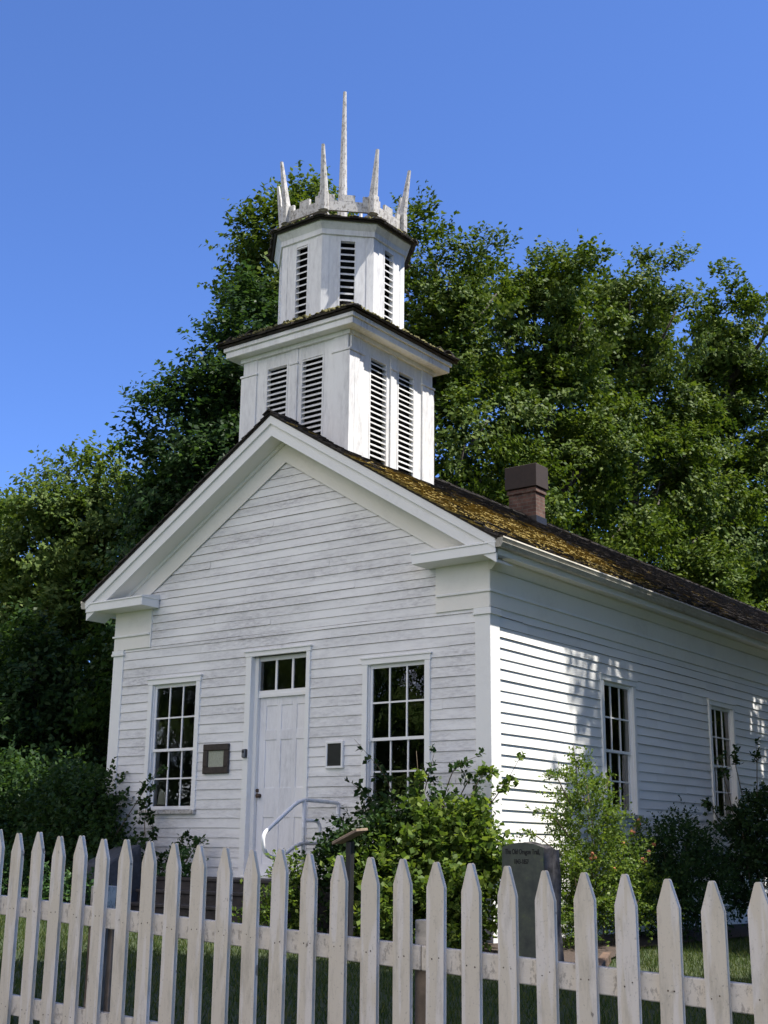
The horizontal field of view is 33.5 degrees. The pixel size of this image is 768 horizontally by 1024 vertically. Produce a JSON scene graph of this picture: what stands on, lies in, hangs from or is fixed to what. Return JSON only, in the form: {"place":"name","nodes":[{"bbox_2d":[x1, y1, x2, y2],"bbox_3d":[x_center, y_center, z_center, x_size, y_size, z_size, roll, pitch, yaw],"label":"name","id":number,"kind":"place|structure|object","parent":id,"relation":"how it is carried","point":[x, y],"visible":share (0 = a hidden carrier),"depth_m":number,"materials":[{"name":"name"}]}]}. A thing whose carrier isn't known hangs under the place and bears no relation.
{"place":"outdoors","nodes":[
{"label":"outdoors","id":0,"kind":"place"},
{"bbox_2d":[0,915,754,1023],"bbox_3d":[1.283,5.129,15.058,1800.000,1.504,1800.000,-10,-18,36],"label":"ground","id":1,"kind":"structure","parent":0,"point":[322,1005],"depth_m":9.99,"materials":[{"name":"green plant"}]},
{"bbox_2d":[0,482,42,596],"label":"broadleaf tree","id":2,"kind":"object","parent":1,"relation":"on","point":[5,492],"depth_m":45.57,"materials":[{"name":"green plant"}]},
{"bbox_2d":[0,597,111,786],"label":"broadleaf tree","id":3,"kind":"object","parent":1,"relation":"on","point":[33,668],"visible":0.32,"depth_m":32.47,"materials":[{"name":"green plant"}]},
{"bbox_2d":[0,430,148,768],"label":"broadleaf tree","id":4,"kind":"object","parent":1,"relation":"on","point":[72,528],"visible":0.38,"depth_m":38.65,"materials":[{"name":"green plant"}]},
{"bbox_2d":[54,355,240,781],"bbox_3d":[-5.221,2.667,32.956,5.985,13.438,5.987,-3,-15,15],"label":"broadleaf tree","id":5,"kind":"object","parent":1,"relation":"on","point":[149,492],"visible":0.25,"depth_m":32.47,"materials":[{"name":"green plant"}]},
{"bbox_2d":[117,249,278,531],"bbox_3d":[-3.677,1.279,34.061,6.891,16.744,6.684,-10,-18,36],"label":"broadleaf tree","id":6,"kind":"object","parent":1,"relation":"on","point":[230,373],"visible":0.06,"depth_m":34.28,"materials":[{"name":"green plant"}]},
{"bbox_2d":[130,876,329,928],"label":"porch steps","id":7,"kind":"structure","parent":1,"relation":"on","point":[237,898],"depth_m":16.42,"materials":[{"name":"grey concrete"}]},
{"bbox_2d":[261,798,339,875],"bbox_3d":[-1.018,4.166,16.187,0.053,1.056,1.589,-10,-18,36],"label":"handrail","id":8,"kind":"object","parent":7,"relation":"on","point":[303,842],"visible":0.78,"depth_m":16.19,"materials":[{"name":"white metal"}]},
{"bbox_2d":[197,160,357,415],"bbox_3d":[-2.561,-0.270,36.956,7.578,21.256,7.546,-10,-18,36],"label":"broadleaf tree","id":9,"kind":"object","parent":1,"relation":"on","point":[255,245],"visible":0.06,"depth_m":37.71,"materials":[{"name":"green plant"}]},
{"bbox_2d":[0,829,767,1023],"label":"picket fence","id":10,"kind":"object","parent":1,"relation":"on","point":[430,958],"visible":1,"depth_m":5.61,"materials":[{"name":"paint"}]},
{"bbox_2d":[80,91,767,942],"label":"church","id":11,"kind":"structure","parent":1,"relation":"on","point":[308,565],"depth_m":18.67,"materials":[{"name":"white paint"}]},
{"bbox_2d":[157,788,165,804],"bbox_3d":[-3.295,4.248,19.076,0.190,0.240,0.070,-10,-18,36],"label":"paper sheet","id":12,"kind":"object","parent":11,"relation":"on","point":[161,798],"visible":0.93,"depth_m":19.08,"materials":[{"name":"white paper"}]},
{"bbox_2d":[138,674,202,813],"bbox_3d":[-3.135,3.454,18.952,1.158,2.010,0.167,-10,-18,36],"label":"window","id":13,"kind":"structure","parent":11,"relation":"in","point":[150,759],"depth_m":19.04,"materials":[{"name":"white paint"}]},
{"bbox_2d":[202,743,229,773],"bbox_3d":[-2.411,3.540,18.311,0.504,0.420,0.041,-10,-18,36],"label":"framed notice","id":14,"kind":"object","parent":11,"relation":"attached to","point":[215,758],"visible":1,"depth_m":18.30,"materials":[{"name":"wood"}]},
{"bbox_2d":[241,749,246,757],"bbox_3d":[-1.969,3.397,17.968,0.072,0.120,0.057,-10,-18,36],"label":"key box","id":15,"kind":"object","parent":11,"relation":"attached to","point":[244,753],"visible":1,"depth_m":17.95,"materials":[{"name":"black metal"}]},
{"bbox_2d":[255,695,304,875],"bbox_3d":[-1.456,3.779,17.676,1.020,2.435,0.106,-10,-18,36],"label":"door","id":16,"kind":"structure","parent":11,"relation":"in","point":[281,735],"depth_m":17.72,"materials":[{"name":"white paint"}]},
{"bbox_2d":[259,653,305,694],"bbox_3d":[-1.397,2.288,18.040,0.920,0.535,0.040,-10,-18,36],"label":"transom window","id":17,"kind":"structure","parent":11,"relation":"in","point":[300,655],"depth_m":18.05,"materials":[{"name":"white paint"}]},
{"bbox_2d":[325,741,343,768],"bbox_3d":[-0.660,3.240,17.039,0.300,0.360,0.038,-10,-18,36],"label":"wall plaque","id":18,"kind":"object","parent":11,"relation":"attached to","point":[334,754],"depth_m":17.03,"materials":[{"name":"white paint"}]},
{"bbox_2d":[357,651,432,811],"bbox_3d":[0.165,2.860,16.555,1.157,2.010,0.167,-10,-18,36],"label":"window","id":19,"kind":"structure","parent":11,"relation":"in","point":[367,740],"depth_m":16.69,"materials":[{"name":"white paint"}]},
{"bbox_2d":[598,672,643,818],"bbox_3d":[3.377,3.379,18.388,0.167,2.010,1.157,-10,-18,36],"label":"window","id":20,"kind":"structure","parent":11,"relation":"in","point":[632,754],"depth_m":18.58,"materials":[{"name":"white paint"}]},
{"bbox_2d":[706,698,739,823],"bbox_3d":[5.660,4.181,21.331,0.167,2.010,1.157,-10,-18,36],"label":"window","id":21,"kind":"structure","parent":11,"relation":"in","point":[733,781],"depth_m":21.53,"materials":[{"name":"white paint"}]},
{"bbox_2d":[390,179,587,535],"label":"broadleaf tree","id":22,"kind":"object","parent":1,"relation":"on","point":[467,306],"visible":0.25,"depth_m":43.80,"materials":[{"name":"green plant"}]},
{"bbox_2d":[317,923,748,962],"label":"garden bed soil","id":23,"kind":"structure","parent":1,"relation":"on","point":[569,954],"depth_m":16.33,"materials":[{"name":"brown soil"}]},
{"bbox_2d":[232,845,325,931],"bbox_3d":[-1.257,4.540,14.919,1.122,1.254,0.942,-10,-18,36],"label":"fern","id":24,"kind":"object","parent":23,"relation":"on","point":[295,915],"visible":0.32,"depth_m":14.89,"materials":[{"name":"green plant"}]},
{"bbox_2d":[332,828,367,935],"bbox_3d":[-0.379,4.116,13.775,0.318,1.378,0.242,-8,-17,28],"label":"slanted sign","id":25,"kind":"object","parent":23,"relation":"on","point":[347,837],"visible":0.76,"depth_m":13.81,"materials":[{"name":"brown wood"}]},
{"bbox_2d":[290,739,501,934],"bbox_3d":[0.074,3.900,15.167,2.337,2.529,1.844,-10,-18,36],"label":"rose bush","id":26,"kind":"object","parent":23,"relation":"on","point":[370,821],"visible":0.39,"depth_m":15.17,"materials":[{"name":"green plant"}]},
{"bbox_2d":[319,750,525,951],"bbox_3d":[0.443,3.931,14.495,2.513,2.480,2.130,-10,-18,36],"label":"bush","id":27,"kind":"object","parent":23,"relation":"on","point":[474,841],"visible":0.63,"depth_m":14.32,"materials":[{"name":"green plant"}]},
{"bbox_2d":[502,842,563,960],"bbox_3d":[1.418,3.923,12.246,0.509,1.473,0.319,-10,-18,36],"label":"trail marker","id":28,"kind":"object","parent":23,"relation":"on","point":[527,862],"visible":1,"depth_m":12.20,"materials":[{"name":"stone"}]},
{"bbox_2d":[512,745,686,949],"bbox_3d":[2.515,4.156,15.628,1.465,2.592,3.006,-10,-18,36],"label":"rose bush","id":29,"kind":"object","parent":23,"relation":"on","point":[610,833],"visible":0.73,"depth_m":15.63,"materials":[{"name":"green plant"}]},
{"bbox_2d":[598,952,610,966],"bbox_3d":[2.185,4.554,12.832,0.090,0.116,1.950,-3,-15,13],"label":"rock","id":30,"kind":"object","parent":23,"relation":"on","point":[604,959],"visible":0.48,"depth_m":13.06,"materials":[{"name":"beige stone"}]},
{"bbox_2d":[617,795,747,943],"bbox_3d":[4.116,5.072,17.759,1.495,2.230,2.965,-10,-18,36],"label":"bush","id":31,"kind":"object","parent":23,"relation":"on","point":[685,870],"visible":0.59,"depth_m":17.52,"materials":[{"name":"green plant"}]},
{"bbox_2d":[700,737,767,922],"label":"rose bush","id":32,"kind":"object","parent":23,"relation":"on","point":[745,822],"visible":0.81,"depth_m":19.57,"materials":[{"name":"green plant"}]},
{"bbox_2d":[435,229,698,575],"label":"broadleaf tree","id":33,"kind":"object","parent":1,"relation":"on","point":[562,367],"visible":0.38,"depth_m":47.54,"materials":[{"name":"green plant"}]},
{"bbox_2d":[552,231,767,605],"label":"broadleaf tree","id":34,"kind":"object","parent":1,"relation":"on","point":[650,363],"visible":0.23,"depth_m":53.50,"materials":[{"name":"green plant"}]},
{"bbox_2d":[639,256,767,611],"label":"broadleaf tree","id":35,"kind":"object","parent":1,"relation":"on","point":[736,375],"visible":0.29,"depth_m":61.39,"materials":[{"name":"green plant"}]},
{"bbox_2d":[668,532,767,612],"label":"broadleaf tree","id":36,"kind":"object","parent":1,"relation":"on","point":[714,567],"visible":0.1,"depth_m":47.98,"materials":[{"name":"green plant"}]},
{"bbox_2d":[674,480,767,552],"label":"broadleaf tree","id":37,"kind":"object","parent":1,"relation":"on","point":[750,487],"depth_m":75.35,"materials":[{"name":"green plant"}]},
{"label":"garden bed soil","id":38,"kind":"structure","parent":1,"relation":"on","visible":0},
{"bbox_2d":[1,840,50,896],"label":"bush","id":39,"kind":"object","parent":38,"relation":"on","point":[6,869],"visible":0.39,"depth_m":17.68,"materials":[{"name":"green plant"}]},
{"bbox_2d":[0,734,103,851],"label":"bush","id":40,"kind":"object","parent":38,"relation":"on","point":[9,772],"visible":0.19,"depth_m":21.27,"materials":[{"name":"green plant"}]},
{"bbox_2d":[0,750,167,902],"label":"bush","id":41,"kind":"object","parent":38,"relation":"on","point":[65,802],"visible":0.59,"depth_m":18.89,"materials":[{"name":"green plant"}]},
{"bbox_2d":[69,845,141,904],"bbox_3d":[-3.791,5.050,17.464,0.952,0.977,0.692,-13,-20,41],"label":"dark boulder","id":42,"kind":"object","parent":38,"relation":"on","point":[114,853],"visible":0.22,"depth_m":17.33,"materials":[{"name":"stone"}]},
{"bbox_2d":[21,834,208,907],"bbox_3d":[-3.612,4.857,17.119,2.655,1.102,1.294,6,-16,-19],"label":"plant","id":43,"kind":"object","parent":38,"relation":"on","point":[184,855],"visible":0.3,"depth_m":17.16,"materials":[{"name":"green plant"}]},
{"bbox_2d":[121,768,192,876],"bbox_3d":[-3.222,4.607,18.052,1.048,1.954,0.889,-10,-18,36],"label":"rose plant","id":44,"kind":"object","parent":38,"relation":"on","point":[152,834],"visible":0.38,"depth_m":18.21,"materials":[{"name":"green plant"}]},
{"bbox_2d":[0,0,767,661],"label":"sky","id":45,"kind":"structure","parent":0,"point":[126,126],"materials":[{"name":"blue"}]}
]}

